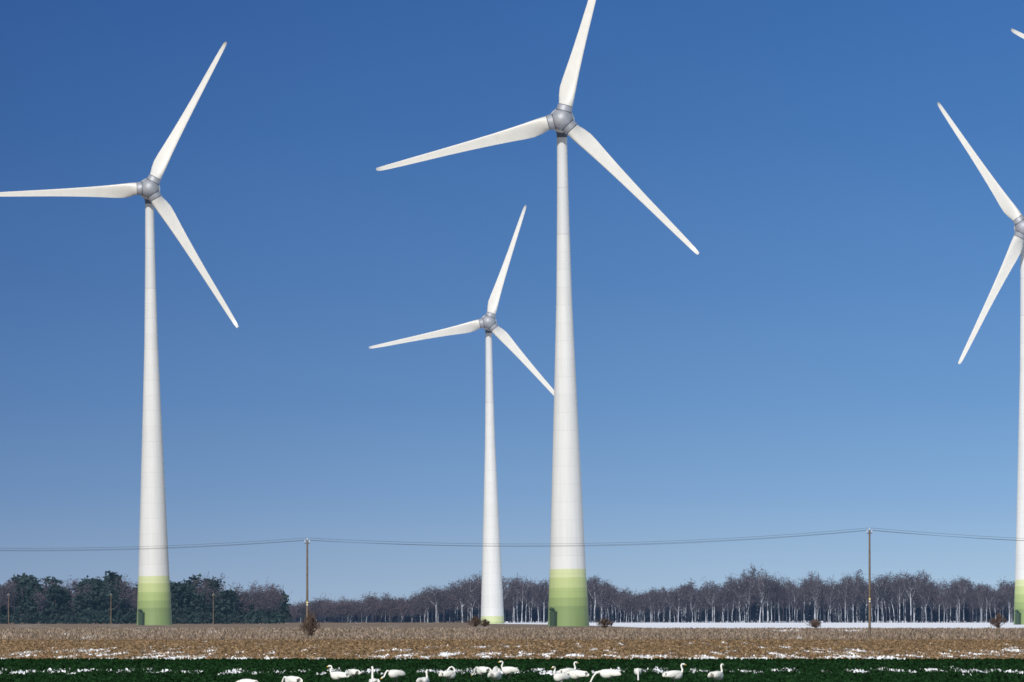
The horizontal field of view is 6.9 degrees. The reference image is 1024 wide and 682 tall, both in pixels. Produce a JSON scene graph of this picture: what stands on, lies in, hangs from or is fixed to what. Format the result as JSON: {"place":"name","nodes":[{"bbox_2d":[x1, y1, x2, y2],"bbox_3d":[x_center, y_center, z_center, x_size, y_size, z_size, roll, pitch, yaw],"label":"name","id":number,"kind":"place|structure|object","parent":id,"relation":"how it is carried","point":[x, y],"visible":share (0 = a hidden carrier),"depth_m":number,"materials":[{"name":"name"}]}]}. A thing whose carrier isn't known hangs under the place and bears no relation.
{"place":"outdoors","nodes":[
{"label":"outdoors","id":0,"kind":"place"},
{"bbox_2d":[0,620,1023,681],"bbox_3d":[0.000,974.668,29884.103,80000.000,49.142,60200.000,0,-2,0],"label":"snow","id":1,"kind":"structure","parent":0,"point":[715,625],"depth_m":878.62,"materials":[{"name":"white snow"}]},
{"bbox_2d":[8,594,9,623],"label":"pole","id":2,"kind":"object","parent":1,"relation":"on","point":[8,608],"visible":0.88,"depth_m":2448.69,"materials":[{"name":"brown wood"}]},
{"bbox_2d":[0,42,237,624],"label":"turbine","id":3,"kind":"object","parent":1,"relation":"on","point":[154,602],"visible":0.97,"depth_m":2118.30,"materials":[{"name":"paint"}]},
{"bbox_2d":[212,594,213,623],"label":"pole","id":4,"kind":"object","parent":1,"relation":"on","point":[213,608],"visible":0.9,"depth_m":2448.70,"materials":[{"name":"brown wood"}]},
{"bbox_2d":[237,679,257,681],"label":"swan","id":5,"kind":"object","parent":1,"relation":"on","point":[246,680],"visible":1,"depth_m":339.58,"materials":[{"name":"white"}]},
{"bbox_2d":[282,676,302,681],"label":"swan","id":6,"kind":"object","parent":1,"relation":"on","point":[292,679],"visible":1,"depth_m":351.50,"materials":[{"name":"white"}]},
{"bbox_2d":[304,538,309,636],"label":"pole","id":7,"kind":"object","parent":1,"relation":"on","point":[306,543],"visible":0.9,"depth_m":939.55,"materials":[{"name":"brown wood"}]},
{"bbox_2d":[76,528,1023,550],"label":"power line","id":8,"kind":"object","parent":7,"relation":"attached to","point":[543,546],"visible":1,"depth_m":939.77,"materials":[{"name":"grey metal"}]},
{"bbox_2d":[327,665,348,681],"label":"swan","id":9,"kind":"object","parent":1,"relation":"on","point":[338,675],"visible":1,"depth_m":391.59,"materials":[{"name":"white"}]},
{"bbox_2d":[347,669,359,679],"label":"swan","id":10,"kind":"object","parent":1,"relation":"on","point":[352,673],"visible":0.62,"depth_m":417.51,"materials":[{"name":"white"}]},
{"bbox_2d":[369,666,379,681],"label":"swan","id":11,"kind":"object","parent":1,"relation":"on","point":[372,679],"visible":1,"depth_m":337.55,"materials":[{"name":"white"}]},
{"bbox_2d":[380,670,405,681],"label":"swan","id":12,"kind":"object","parent":1,"relation":"on","point":[393,674],"visible":1,"depth_m":401.47,"materials":[{"name":"white"}]},
{"bbox_2d":[416,669,429,681],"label":"swan","id":13,"kind":"object","parent":1,"relation":"on","point":[424,679],"visible":1,"depth_m":344.45,"materials":[{"name":"white"}]},
{"bbox_2d":[439,666,455,681],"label":"swan","id":14,"kind":"object","parent":1,"relation":"on","point":[448,674],"visible":1,"depth_m":395.56,"materials":[{"name":"white"}]},
{"bbox_2d":[369,205,553,623],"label":"turbine","id":15,"kind":"object","parent":1,"relation":"on","point":[492,609],"visible":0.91,"depth_m":2857.56,"materials":[{"name":"paint"}]},
{"bbox_2d":[471,666,491,679],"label":"swan","id":16,"kind":"object","parent":1,"relation":"on","point":[481,670],"visible":0.91,"depth_m":423.53,"materials":[{"name":"white"}]},
{"bbox_2d":[488,666,501,681],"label":"swan","id":17,"kind":"object","parent":1,"relation":"on","point":[495,675],"visible":1,"depth_m":383.51,"materials":[{"name":"white"}]},
{"bbox_2d":[0,563,1014,623],"bbox_3d":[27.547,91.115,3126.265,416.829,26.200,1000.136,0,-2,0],"label":"forest","id":18,"kind":"object","parent":1,"relation":"on","point":[762,599],"visible":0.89,"depth_m":3446.70,"materials":[{"name":"brown plant"}]},
{"bbox_2d":[498,661,518,678],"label":"swan","id":19,"kind":"object","parent":1,"relation":"on","point":[507,670],"visible":0.99,"depth_m":435.50,"materials":[{"name":"white"}]},
{"bbox_2d":[0,627,1023,681],"bbox_3d":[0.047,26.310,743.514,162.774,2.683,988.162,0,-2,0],"label":"field stubble","id":20,"kind":"object","parent":1,"relation":"on","point":[248,659],"visible":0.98,"depth_m":645.42,"materials":[{"name":"brown plant"}]},
{"bbox_2d":[376,0,698,625],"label":"turbine","id":21,"kind":"object","parent":1,"relation":"on","point":[568,602],"visible":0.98,"depth_m":1819.96,"materials":[{"name":"paint"}]},
{"bbox_2d":[551,666,569,681],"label":"swan","id":22,"kind":"object","parent":1,"relation":"on","point":[559,677],"visible":1,"depth_m":377.49,"materials":[{"name":"white"}]},
{"bbox_2d":[558,661,578,681],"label":"swan","id":23,"kind":"object","parent":1,"relation":"on","point":[565,670],"visible":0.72,"depth_m":411.51,"materials":[{"name":"white"}]},
{"bbox_2d":[562,670,588,681],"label":"swan","id":24,"kind":"object","parent":1,"relation":"on","point":[576,674],"visible":0.92,"depth_m":391.57,"materials":[{"name":"white"}]},
{"bbox_2d":[590,669,620,681],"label":"swan","id":25,"kind":"object","parent":1,"relation":"on","point":[607,673],"visible":1,"depth_m":397.55,"materials":[{"name":"white"}]},
{"bbox_2d":[634,668,641,679],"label":"swan","id":26,"kind":"object","parent":1,"relation":"on","point":[637,671],"visible":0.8,"depth_m":427.40,"materials":[{"name":"white"}]},
{"bbox_2d":[299,610,1006,635],"bbox_3d":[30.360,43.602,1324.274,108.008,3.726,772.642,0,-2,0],"label":"shrubs","id":27,"kind":"object","parent":1,"relation":"on","point":[605,623],"visible":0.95,"depth_m":1449.38,"materials":[{"name":"brown plant"}]},
{"bbox_2d":[662,663,686,681],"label":"swan","id":28,"kind":"object","parent":1,"relation":"on","point":[674,675],"visible":1,"depth_m":387.58,"materials":[{"name":"white"}]},
{"bbox_2d":[708,663,724,681],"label":"swan","id":29,"kind":"object","parent":1,"relation":"on","point":[717,675],"visible":1,"depth_m":381.52,"materials":[{"name":"white"}]},
{"bbox_2d":[867,528,871,635],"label":"pole","id":30,"kind":"object","parent":1,"relation":"on","point":[869,611],"visible":0.86,"depth_m":939.52,"materials":[{"name":"brown wood"}]},
{"bbox_2d":[937,102,1023,624],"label":"turbine","id":31,"kind":"object","parent":1,"relation":"on","point":[1011,211],"visible":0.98,"depth_m":2307.62,"materials":[{"name":"paint"}]},
{"bbox_2d":[1011,29,1023,38],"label":"turbine","id":32,"kind":"object","parent":1,"relation":"on","point":[1019,34],"visible":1,"depth_m":2025.96,"materials":[{"name":"paint"}]},
{"bbox_2d":[0,0,1023,605],"label":"sky","id":33,"kind":"structure","parent":0,"point":[794,374],"materials":[{"name":"blue"}]}
]}

